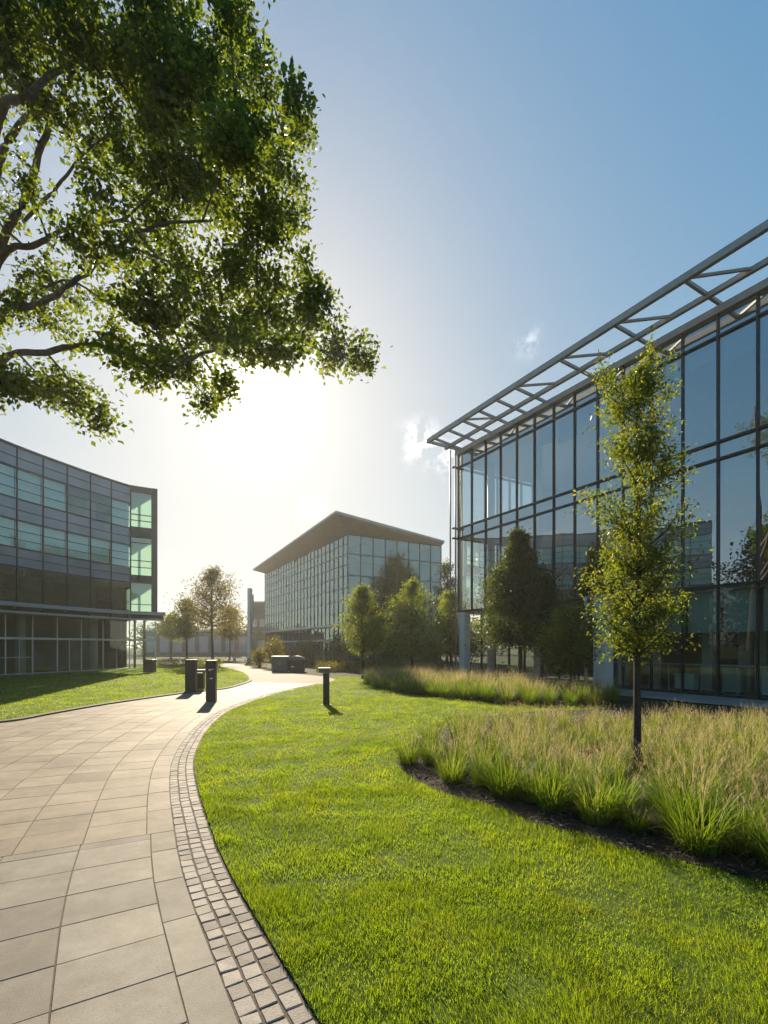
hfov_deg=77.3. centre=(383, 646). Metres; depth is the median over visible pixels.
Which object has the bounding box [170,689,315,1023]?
sett edging
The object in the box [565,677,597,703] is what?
ornamental grass
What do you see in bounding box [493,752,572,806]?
ornamental grass
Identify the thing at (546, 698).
ornamental grass
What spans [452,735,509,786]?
ornamental grass
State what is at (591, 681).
ornamental grass
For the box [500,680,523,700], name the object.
ornamental grass
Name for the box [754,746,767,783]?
ornamental grass
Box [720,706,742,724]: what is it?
ornamental grass
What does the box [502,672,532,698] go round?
ornamental grass
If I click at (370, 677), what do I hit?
grass mass
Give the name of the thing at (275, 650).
shrub
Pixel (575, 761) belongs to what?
ornamental grass
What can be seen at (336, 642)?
shrub
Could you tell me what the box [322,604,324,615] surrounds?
window
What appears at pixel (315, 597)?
window
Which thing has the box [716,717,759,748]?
ornamental grass
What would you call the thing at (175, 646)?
window
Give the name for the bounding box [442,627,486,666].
shrub
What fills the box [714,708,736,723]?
ornamental grass
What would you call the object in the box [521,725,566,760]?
ornamental grass
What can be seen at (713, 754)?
ornamental grass
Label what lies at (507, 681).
ornamental grass
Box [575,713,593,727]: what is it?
ornamental grass
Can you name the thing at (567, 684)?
ornamental grass
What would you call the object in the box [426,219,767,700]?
glass building
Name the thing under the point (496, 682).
ornamental grass
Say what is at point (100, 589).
window
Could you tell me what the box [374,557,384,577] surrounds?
end window
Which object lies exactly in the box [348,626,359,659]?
end window
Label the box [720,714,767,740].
ornamental grass
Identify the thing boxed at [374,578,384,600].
end window
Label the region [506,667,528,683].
ornamental grass
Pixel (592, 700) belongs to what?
ornamental grass
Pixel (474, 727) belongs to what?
ornamental grass
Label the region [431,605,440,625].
end window
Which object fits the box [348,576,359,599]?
end window
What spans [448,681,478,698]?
ornamental grass
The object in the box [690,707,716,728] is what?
ornamental grass
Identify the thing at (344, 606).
window
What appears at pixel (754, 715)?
ornamental grass
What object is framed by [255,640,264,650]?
window
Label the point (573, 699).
ornamental grass
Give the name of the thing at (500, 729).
ornamental grass
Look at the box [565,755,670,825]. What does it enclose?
ornamental grass
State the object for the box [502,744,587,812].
ornamental grass
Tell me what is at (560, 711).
ornamental grass
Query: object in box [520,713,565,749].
ornamental grass
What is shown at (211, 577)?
lawn tree
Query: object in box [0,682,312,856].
paved walkway
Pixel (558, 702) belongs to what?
planting bed behind
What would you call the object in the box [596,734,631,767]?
ornamental grass
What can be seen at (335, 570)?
window
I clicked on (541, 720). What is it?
ornamental grass
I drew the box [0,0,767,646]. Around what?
sky
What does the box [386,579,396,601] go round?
end window
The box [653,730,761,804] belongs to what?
ornamental grass
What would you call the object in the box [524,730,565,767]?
ornamental grass
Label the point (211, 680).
sign pillar
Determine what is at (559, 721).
ornamental grass
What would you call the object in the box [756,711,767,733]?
ornamental grass
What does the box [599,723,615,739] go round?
ornamental grass
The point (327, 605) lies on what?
window
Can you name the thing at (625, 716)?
ornamental grass
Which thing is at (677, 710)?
ornamental grass
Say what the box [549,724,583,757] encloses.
ornamental grass
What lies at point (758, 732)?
ornamental grass
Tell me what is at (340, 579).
window
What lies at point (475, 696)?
ornamental grass
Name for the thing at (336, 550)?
window
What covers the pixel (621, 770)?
ornamental grass
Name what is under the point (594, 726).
ornamental grass
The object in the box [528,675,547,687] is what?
ornamental grass
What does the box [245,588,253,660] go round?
pylon
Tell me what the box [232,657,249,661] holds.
bench
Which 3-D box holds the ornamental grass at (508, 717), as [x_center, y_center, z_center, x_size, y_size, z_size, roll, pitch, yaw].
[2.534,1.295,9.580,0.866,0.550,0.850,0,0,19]
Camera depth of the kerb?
13.00 m
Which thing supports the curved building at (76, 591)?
on the ground at (624, 702)
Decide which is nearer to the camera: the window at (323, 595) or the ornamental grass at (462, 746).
the ornamental grass at (462, 746)
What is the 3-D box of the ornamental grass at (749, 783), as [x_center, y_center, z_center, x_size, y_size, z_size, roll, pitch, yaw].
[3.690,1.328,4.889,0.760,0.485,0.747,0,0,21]
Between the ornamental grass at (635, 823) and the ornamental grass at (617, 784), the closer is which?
the ornamental grass at (635, 823)
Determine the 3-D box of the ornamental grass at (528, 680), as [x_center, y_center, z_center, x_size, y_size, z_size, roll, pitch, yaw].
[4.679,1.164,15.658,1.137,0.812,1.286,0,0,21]
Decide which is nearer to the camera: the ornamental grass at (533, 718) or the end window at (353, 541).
the ornamental grass at (533, 718)
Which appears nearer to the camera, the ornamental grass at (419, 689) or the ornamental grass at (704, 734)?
the ornamental grass at (704, 734)
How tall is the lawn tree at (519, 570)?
6.487 m
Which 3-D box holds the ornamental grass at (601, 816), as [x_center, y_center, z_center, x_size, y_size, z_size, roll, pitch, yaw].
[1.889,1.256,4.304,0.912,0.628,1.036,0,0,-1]
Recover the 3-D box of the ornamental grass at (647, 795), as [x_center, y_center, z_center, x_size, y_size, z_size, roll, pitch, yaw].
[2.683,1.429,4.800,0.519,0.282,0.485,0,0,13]
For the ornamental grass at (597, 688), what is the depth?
13.67 m
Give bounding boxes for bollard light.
[318,667,330,705]
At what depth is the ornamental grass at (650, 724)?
8.43 m
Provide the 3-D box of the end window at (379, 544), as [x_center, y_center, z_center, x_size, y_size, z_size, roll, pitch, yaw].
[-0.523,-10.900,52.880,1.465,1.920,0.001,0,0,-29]
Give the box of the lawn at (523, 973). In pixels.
[194,677,767,1023]
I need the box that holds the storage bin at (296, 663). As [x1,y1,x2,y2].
[288,656,304,671]
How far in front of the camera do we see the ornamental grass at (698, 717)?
8.84 m
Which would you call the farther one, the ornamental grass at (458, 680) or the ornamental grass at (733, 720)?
the ornamental grass at (458, 680)
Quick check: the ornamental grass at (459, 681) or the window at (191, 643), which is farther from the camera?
the window at (191, 643)
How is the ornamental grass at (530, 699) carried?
on the planting bed behind
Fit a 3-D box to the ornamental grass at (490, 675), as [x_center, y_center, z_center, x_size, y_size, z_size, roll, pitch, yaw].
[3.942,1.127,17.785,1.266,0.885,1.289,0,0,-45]
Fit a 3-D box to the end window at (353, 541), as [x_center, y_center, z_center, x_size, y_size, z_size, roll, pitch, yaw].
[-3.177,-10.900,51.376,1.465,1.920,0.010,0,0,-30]
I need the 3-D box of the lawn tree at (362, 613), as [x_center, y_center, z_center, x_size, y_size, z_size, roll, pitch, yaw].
[-0.901,-0.765,23.409,3.256,4.833,2.613,0,0,0]
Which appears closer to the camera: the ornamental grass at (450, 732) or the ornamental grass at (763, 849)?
the ornamental grass at (763, 849)
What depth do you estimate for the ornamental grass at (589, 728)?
7.79 m
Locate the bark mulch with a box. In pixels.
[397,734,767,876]
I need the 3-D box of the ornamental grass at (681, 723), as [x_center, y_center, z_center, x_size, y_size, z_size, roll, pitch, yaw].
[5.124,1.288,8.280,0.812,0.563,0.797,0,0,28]
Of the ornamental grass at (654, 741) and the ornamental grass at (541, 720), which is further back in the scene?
the ornamental grass at (541, 720)
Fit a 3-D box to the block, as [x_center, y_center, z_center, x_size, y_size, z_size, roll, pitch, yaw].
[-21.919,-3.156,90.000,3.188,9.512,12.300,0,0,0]
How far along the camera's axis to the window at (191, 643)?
81.96 m
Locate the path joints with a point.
(276, 957)
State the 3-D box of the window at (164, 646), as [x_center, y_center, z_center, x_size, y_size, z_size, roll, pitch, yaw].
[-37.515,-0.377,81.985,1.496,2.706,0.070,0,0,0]
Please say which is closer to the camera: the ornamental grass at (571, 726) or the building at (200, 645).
the ornamental grass at (571, 726)
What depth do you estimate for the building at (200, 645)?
82.00 m
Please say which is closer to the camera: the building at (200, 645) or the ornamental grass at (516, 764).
the ornamental grass at (516, 764)
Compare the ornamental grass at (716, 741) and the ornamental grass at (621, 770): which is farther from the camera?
the ornamental grass at (716, 741)
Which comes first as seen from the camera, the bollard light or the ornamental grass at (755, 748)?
the ornamental grass at (755, 748)
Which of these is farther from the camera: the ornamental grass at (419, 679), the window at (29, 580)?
the window at (29, 580)
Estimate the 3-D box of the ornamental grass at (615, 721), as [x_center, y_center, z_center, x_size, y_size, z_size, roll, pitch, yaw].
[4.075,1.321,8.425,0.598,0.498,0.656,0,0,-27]
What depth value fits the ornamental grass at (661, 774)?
5.05 m
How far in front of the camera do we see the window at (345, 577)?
51.74 m
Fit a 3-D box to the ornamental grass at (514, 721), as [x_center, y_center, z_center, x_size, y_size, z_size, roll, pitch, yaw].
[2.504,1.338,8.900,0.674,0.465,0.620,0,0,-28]
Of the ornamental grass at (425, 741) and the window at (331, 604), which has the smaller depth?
the ornamental grass at (425, 741)
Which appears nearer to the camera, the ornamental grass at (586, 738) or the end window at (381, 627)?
the ornamental grass at (586, 738)
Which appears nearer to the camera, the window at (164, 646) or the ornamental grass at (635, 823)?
the ornamental grass at (635, 823)
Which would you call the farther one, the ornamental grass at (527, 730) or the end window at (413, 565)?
the end window at (413, 565)
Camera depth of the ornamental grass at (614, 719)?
9.06 m
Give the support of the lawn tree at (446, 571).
on the ground at (624, 702)
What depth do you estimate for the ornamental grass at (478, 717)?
9.27 m
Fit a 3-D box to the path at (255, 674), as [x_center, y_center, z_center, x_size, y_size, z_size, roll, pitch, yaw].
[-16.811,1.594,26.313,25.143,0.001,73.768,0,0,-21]
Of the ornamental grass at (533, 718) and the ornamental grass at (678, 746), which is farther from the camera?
the ornamental grass at (533, 718)
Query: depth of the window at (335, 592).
53.70 m
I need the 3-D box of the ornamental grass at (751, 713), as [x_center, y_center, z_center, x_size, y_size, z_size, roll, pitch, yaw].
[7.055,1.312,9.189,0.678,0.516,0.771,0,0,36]
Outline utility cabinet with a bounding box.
[271,656,289,671]
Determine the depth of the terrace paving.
14.39 m
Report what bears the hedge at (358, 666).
on the ground at (624, 702)
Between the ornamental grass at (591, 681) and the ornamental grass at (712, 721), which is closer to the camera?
the ornamental grass at (712, 721)
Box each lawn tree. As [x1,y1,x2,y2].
[149,609,187,658]
[164,565,250,659]
[165,597,209,659]
[213,604,259,659]
[332,583,395,678]
[351,599,396,670]
[381,576,450,670]
[420,559,474,665]
[422,587,484,670]
[465,526,611,679]
[508,571,579,681]
[518,599,605,683]
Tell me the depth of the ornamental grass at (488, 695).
13.60 m
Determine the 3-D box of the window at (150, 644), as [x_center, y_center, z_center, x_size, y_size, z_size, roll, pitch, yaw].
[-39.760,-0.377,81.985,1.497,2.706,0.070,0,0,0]
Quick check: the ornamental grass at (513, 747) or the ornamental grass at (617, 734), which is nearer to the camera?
the ornamental grass at (513, 747)
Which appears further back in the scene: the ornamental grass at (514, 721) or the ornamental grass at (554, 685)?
the ornamental grass at (554, 685)
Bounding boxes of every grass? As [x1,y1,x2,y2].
[376,671,393,688]
[381,720,429,764]
[387,671,409,688]
[387,677,404,691]
[397,675,414,690]
[399,675,419,692]
[405,667,433,691]
[406,723,441,750]
[406,733,452,765]
[407,719,449,741]
[411,672,426,694]
[415,725,444,746]
[418,668,440,687]
[418,731,480,782]
[420,678,442,695]
[428,675,444,694]
[431,739,480,770]
[432,681,455,697]
[436,720,486,762]
[440,668,467,684]
[440,677,456,695]
[440,709,460,726]
[442,713,479,730]
[443,717,463,738]
[444,731,513,775]
[446,677,467,696]
[446,713,475,744]
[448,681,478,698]
[448,710,482,725]
[451,673,472,690]
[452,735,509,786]
[453,720,489,749]
[457,744,548,798]
[458,716,493,734]
[459,731,481,752]
[462,678,491,699]
[462,717,483,737]
[469,711,485,725]
[470,679,507,701]
[470,721,509,753]
[472,708,494,724]
[473,674,496,687]
[476,674,502,697]
[480,744,544,786]
[481,668,498,682]
[481,722,500,744]
[484,672,504,693]
[485,718,541,758]
[486,706,509,727]
[488,713,512,731]
[488,729,545,767]
[490,673,511,692]
[491,719,507,737]
[492,679,518,702]
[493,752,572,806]
[494,715,529,746]
[495,727,541,767]
[496,677,522,690]
[498,674,521,694]
[498,698,528,725]
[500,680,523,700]
[501,709,531,726]
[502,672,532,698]
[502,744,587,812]
[505,718,545,755]
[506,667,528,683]
[508,671,529,687]
[509,714,539,735]
[510,704,538,727]
[513,674,550,704]
[513,675,533,694]
[514,678,553,701]
[514,714,533,732]
[519,670,537,690]
[519,721,537,742]
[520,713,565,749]
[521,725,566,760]
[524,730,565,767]
[525,735,573,776]
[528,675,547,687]
[528,716,556,738]
[528,745,610,802]
[529,704,556,731]
[530,668,550,683]
[533,704,555,723]
[534,682,563,704]
[539,682,561,700]
[540,676,562,695]
[543,673,568,690]
[545,720,582,743]
[545,734,587,766]
[546,706,570,731]
[548,751,645,826]
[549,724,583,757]
[550,701,579,725]
[552,675,576,696]
[553,736,606,778]
[556,678,576,700]
[557,705,579,724]
[557,710,589,739]
[558,681,584,704]
[560,739,621,790]
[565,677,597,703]
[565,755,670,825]
[566,673,603,693]
[567,716,611,741]
[571,679,611,705]
[571,719,601,751]
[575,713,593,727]
[576,716,619,748]
[577,699,619,727]
[579,674,605,688]
[580,735,631,774]
[581,709,607,729]
[582,736,641,783]
[584,679,613,701]
[584,717,603,733]
[592,725,632,756]
[596,680,623,703]
[596,707,615,724]
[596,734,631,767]
[598,677,627,694]
[598,680,620,698]
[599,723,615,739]
[600,711,629,732]
[604,710,627,727]
[605,796,662,835]
[606,716,632,748]
[606,726,660,764]
[610,771,643,792]
[611,708,645,732]
[611,744,699,798]
[613,721,641,741]
[614,708,632,727]
[622,759,767,857]
[622,766,727,835]
[623,724,652,757]
[627,726,651,746]
[629,716,663,738]
[630,710,656,727]
[632,714,679,752]
[632,737,680,769]
[635,781,665,804]
[636,739,752,809]
[641,714,662,735]
[642,703,671,729]
[642,729,688,757]
[644,723,731,776]
[645,720,686,746]
[651,737,691,779]
[652,723,675,742]
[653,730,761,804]
[655,713,691,738]
[657,721,693,754]
[664,698,693,718]
[664,707,698,738]
[666,704,695,732]
[669,705,706,725]
[669,715,716,742]
[675,721,735,775]
[678,721,762,768]
[678,747,737,783]
[679,725,723,752]
[680,772,767,854]
[682,713,720,738]
[684,709,710,730]
[690,706,712,723]
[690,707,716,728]
[697,711,727,731]
[697,731,737,753]
[702,720,735,745]
[703,741,767,790]
[707,715,737,738]
[707,715,754,759]
[709,712,732,732]
[710,708,748,729]
[710,728,767,778]
[712,716,767,768]
[712,748,767,814]
[713,784,767,867]
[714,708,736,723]
[714,757,767,801]
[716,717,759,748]
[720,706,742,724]
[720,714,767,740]
[720,771,767,831]
[734,703,765,732]
[735,703,767,721]
[736,705,767,736]
[736,794,767,843]
[738,733,767,774]
[739,705,767,725]
[740,716,767,760]
[746,719,767,747]
[749,703,767,720]
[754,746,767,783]
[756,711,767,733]
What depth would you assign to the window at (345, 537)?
51.63 m
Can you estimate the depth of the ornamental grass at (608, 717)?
9.54 m
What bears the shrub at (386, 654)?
on the ground at (624, 702)
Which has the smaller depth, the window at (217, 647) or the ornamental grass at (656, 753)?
the ornamental grass at (656, 753)
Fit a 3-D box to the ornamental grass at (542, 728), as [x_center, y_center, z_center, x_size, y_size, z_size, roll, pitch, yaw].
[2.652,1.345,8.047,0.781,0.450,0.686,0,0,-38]
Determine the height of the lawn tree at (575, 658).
3.214 m
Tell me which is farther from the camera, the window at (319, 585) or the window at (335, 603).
the window at (319, 585)
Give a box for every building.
[0,438,165,675]
[141,630,254,655]
[253,511,444,661]
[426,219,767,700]
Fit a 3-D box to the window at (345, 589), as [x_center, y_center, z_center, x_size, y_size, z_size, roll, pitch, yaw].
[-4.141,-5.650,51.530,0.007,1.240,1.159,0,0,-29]
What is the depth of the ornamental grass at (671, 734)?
7.25 m
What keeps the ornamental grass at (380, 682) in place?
on the planting bed behind
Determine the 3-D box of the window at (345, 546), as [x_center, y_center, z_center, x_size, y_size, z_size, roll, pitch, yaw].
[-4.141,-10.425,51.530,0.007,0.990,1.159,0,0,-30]
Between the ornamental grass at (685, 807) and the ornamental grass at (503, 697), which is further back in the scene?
the ornamental grass at (503, 697)
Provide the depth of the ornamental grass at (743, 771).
5.27 m
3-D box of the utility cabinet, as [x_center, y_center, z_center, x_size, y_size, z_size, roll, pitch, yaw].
[-6.565,1.100,30.415,1.060,1.000,0.665,0,0,0]
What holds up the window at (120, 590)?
in the curved building at (76, 591)
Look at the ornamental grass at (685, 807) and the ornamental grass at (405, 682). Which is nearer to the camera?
the ornamental grass at (685, 807)
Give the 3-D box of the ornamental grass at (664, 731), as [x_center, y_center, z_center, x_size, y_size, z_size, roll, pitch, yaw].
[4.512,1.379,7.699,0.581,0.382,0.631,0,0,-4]
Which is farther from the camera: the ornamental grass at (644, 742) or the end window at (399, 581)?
the end window at (399, 581)
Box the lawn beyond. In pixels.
[0,664,248,719]
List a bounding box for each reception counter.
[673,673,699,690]
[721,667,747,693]
[760,672,767,696]
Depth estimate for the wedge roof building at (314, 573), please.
55.43 m
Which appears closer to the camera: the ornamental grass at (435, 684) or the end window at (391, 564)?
the ornamental grass at (435, 684)
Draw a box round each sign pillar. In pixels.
[185,659,197,692]
[204,660,217,702]
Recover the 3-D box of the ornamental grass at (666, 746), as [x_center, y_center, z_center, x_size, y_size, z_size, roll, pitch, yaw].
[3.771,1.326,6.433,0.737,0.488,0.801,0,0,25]
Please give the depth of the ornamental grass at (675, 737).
6.72 m
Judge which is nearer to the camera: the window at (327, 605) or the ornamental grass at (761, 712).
the ornamental grass at (761, 712)
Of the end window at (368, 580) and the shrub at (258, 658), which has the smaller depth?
the shrub at (258, 658)
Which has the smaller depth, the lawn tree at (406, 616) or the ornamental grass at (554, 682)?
the ornamental grass at (554, 682)
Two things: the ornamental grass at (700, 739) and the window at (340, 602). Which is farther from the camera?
the window at (340, 602)
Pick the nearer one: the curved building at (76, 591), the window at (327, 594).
the curved building at (76, 591)
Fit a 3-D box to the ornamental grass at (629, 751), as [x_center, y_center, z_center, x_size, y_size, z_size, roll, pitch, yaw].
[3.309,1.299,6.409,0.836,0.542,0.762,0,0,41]
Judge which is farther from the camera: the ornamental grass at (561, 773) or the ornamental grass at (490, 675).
the ornamental grass at (490, 675)
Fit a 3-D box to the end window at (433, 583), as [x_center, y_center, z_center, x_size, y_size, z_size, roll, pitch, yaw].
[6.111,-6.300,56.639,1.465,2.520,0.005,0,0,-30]
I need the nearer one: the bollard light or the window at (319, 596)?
the bollard light
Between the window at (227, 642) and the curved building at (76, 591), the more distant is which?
the window at (227, 642)
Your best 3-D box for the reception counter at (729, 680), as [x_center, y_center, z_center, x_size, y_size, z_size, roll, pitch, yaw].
[11.596,1.125,15.887,0.450,0.850,0.600,0,0,-30]
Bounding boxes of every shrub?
[246,646,269,667]
[259,633,288,660]
[293,633,332,664]
[324,628,356,664]
[366,624,403,664]
[405,622,452,667]
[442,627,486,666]
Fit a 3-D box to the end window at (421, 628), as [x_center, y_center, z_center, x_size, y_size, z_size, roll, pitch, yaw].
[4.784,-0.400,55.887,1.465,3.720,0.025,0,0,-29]
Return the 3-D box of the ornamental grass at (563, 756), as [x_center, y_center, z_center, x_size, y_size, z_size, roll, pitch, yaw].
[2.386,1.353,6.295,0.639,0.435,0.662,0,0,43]
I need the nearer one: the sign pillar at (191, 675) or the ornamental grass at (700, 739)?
the ornamental grass at (700, 739)
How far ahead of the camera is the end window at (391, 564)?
53.64 m
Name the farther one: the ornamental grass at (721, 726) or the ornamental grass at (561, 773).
the ornamental grass at (721, 726)
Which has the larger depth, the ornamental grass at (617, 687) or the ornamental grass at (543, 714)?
the ornamental grass at (617, 687)
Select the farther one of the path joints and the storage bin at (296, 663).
the storage bin at (296, 663)
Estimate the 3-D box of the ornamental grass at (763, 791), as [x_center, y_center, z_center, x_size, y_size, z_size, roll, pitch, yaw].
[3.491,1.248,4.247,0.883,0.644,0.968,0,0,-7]
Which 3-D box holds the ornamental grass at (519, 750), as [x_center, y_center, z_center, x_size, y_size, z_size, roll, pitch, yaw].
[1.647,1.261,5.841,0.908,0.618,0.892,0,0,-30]
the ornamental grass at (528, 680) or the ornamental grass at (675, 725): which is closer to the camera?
the ornamental grass at (675, 725)
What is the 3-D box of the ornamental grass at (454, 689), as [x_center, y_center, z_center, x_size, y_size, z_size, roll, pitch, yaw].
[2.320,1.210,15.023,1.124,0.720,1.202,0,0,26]
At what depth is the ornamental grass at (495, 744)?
6.96 m
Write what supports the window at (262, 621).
in the block
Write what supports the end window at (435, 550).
in the wedge roof building at (314, 573)
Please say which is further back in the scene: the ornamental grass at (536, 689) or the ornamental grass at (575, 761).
the ornamental grass at (536, 689)
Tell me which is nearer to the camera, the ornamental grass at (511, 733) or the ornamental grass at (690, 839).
the ornamental grass at (690, 839)
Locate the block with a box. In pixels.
[252,601,264,655]
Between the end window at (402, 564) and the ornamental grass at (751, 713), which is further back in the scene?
the end window at (402, 564)
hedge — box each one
[156,657,223,666]
[313,658,446,671]
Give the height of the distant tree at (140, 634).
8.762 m
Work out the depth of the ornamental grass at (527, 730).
7.80 m
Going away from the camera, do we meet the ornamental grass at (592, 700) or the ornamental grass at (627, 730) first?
the ornamental grass at (627, 730)
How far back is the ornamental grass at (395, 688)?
16.65 m
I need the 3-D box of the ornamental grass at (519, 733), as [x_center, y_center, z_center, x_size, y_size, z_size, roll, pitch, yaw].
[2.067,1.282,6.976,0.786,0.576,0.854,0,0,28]
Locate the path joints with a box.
[0,684,319,1023]
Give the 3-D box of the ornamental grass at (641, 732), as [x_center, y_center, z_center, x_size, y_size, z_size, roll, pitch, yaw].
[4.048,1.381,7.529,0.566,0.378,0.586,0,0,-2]
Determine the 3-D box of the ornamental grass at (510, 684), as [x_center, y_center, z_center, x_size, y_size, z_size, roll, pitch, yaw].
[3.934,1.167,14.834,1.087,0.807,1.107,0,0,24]
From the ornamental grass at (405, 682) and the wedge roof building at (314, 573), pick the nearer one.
the ornamental grass at (405, 682)
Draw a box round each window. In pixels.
[0,565,15,600]
[18,568,42,602]
[44,572,66,604]
[68,575,89,606]
[91,578,110,608]
[112,581,129,609]
[147,636,154,651]
[160,636,168,651]
[173,638,181,651]
[188,637,194,651]
[199,636,207,651]
[213,636,220,651]
[226,637,233,651]
[239,636,246,651]
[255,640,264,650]
[260,619,264,626]
[314,585,316,594]
[314,595,316,605]
[314,606,316,616]
[318,584,320,593]
[318,594,320,604]
[318,605,320,615]
[322,582,324,592]
[322,593,324,603]
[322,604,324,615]
[326,581,328,591]
[326,592,328,602]
[326,604,328,614]
[330,580,332,590]
[330,591,332,602]
[330,603,332,613]
[334,540,337,548]
[334,548,337,557]
[334,558,337,567]
[334,568,337,578]
[334,579,337,589]
[334,590,337,601]
[334,602,337,613]
[338,589,341,600]
[339,577,341,588]
[339,601,341,612]
[343,536,346,544]
[343,544,346,554]
[343,554,346,564]
[343,565,346,575]
[343,576,346,587]
[343,588,346,599]
[343,600,346,611]
[348,535,359,553]
[348,554,359,575]
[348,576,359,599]
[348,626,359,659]
[361,537,372,555]
[361,555,372,576]
[361,577,372,597]
[364,646,371,659]
[374,538,384,556]
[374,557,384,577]
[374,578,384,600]
[374,601,384,623]
[374,627,384,659]
[386,540,396,557]
[386,558,396,578]
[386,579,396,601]
[386,602,396,625]
[386,626,396,659]
[398,541,407,558]
[398,559,407,578]
[398,580,407,601]
[398,627,407,659]
[409,543,418,559]
[409,560,418,579]
[409,603,418,623]
[409,627,418,658]
[420,544,429,561]
[420,561,429,580]
[420,581,429,602]
[420,604,429,625]
[420,628,429,658]
[431,546,440,562]
[431,563,440,581]
[431,582,440,603]
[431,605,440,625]
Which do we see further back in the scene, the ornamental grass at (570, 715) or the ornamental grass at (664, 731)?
the ornamental grass at (570, 715)
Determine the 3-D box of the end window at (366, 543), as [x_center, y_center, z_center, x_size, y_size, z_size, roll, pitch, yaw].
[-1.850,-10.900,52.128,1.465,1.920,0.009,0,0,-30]
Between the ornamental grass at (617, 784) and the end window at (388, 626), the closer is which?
the ornamental grass at (617, 784)
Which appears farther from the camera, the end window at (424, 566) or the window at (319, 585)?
the window at (319, 585)
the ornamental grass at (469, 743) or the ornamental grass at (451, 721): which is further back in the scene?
the ornamental grass at (451, 721)
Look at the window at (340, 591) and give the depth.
52.65 m
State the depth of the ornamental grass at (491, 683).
14.56 m
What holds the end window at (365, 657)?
in the wedge roof building at (314, 573)
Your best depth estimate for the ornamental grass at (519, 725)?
8.16 m
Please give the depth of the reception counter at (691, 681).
16.81 m
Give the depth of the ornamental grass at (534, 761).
5.54 m
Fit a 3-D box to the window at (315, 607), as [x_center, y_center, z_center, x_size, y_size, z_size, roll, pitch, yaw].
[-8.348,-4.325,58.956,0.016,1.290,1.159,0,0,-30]
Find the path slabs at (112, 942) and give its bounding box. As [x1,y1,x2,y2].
[0,831,237,1023]
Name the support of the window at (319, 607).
in the wedge roof building at (314, 573)
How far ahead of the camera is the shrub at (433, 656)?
35.31 m
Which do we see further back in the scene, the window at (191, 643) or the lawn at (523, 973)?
the window at (191, 643)
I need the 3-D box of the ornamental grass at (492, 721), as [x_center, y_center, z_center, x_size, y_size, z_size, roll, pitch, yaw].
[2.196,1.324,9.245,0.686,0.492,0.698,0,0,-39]
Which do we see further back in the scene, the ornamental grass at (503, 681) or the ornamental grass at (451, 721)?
the ornamental grass at (503, 681)
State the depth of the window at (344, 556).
51.63 m
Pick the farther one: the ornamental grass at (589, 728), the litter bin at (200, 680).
the litter bin at (200, 680)
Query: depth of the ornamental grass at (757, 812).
3.85 m
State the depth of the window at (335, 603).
53.82 m
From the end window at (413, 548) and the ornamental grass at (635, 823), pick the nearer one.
the ornamental grass at (635, 823)
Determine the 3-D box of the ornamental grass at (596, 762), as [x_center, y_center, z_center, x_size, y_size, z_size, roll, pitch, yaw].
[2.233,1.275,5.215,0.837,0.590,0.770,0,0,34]
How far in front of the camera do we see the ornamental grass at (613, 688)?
13.92 m
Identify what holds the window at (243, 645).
in the building at (200, 645)
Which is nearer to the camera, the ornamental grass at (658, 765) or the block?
the ornamental grass at (658, 765)
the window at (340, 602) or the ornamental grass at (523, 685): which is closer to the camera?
the ornamental grass at (523, 685)
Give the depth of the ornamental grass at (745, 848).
3.66 m
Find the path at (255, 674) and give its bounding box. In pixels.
[127,659,334,683]
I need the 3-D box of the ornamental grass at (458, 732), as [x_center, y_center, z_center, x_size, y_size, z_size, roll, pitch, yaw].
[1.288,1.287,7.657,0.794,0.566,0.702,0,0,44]
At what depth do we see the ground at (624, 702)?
30.88 m
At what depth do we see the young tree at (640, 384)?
5.79 m
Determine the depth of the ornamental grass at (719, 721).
8.75 m
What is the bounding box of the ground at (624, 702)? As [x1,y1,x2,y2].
[127,647,767,1023]
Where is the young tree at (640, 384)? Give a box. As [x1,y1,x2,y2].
[564,326,714,774]
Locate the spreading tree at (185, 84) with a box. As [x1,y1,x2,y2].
[0,0,392,446]
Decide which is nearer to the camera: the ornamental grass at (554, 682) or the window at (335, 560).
the ornamental grass at (554, 682)
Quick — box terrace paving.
[529,681,767,708]
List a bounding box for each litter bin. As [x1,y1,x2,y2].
[143,659,156,671]
[197,669,205,688]
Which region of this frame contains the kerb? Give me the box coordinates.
[0,666,251,722]
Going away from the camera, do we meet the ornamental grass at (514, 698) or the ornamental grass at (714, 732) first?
the ornamental grass at (714, 732)
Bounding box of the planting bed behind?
[365,682,617,705]
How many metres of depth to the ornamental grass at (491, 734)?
7.78 m
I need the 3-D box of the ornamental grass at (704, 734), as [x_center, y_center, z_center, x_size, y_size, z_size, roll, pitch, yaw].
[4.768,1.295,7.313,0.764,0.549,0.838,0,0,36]
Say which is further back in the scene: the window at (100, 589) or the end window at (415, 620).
the end window at (415, 620)
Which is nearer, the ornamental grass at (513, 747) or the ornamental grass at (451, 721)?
the ornamental grass at (513, 747)

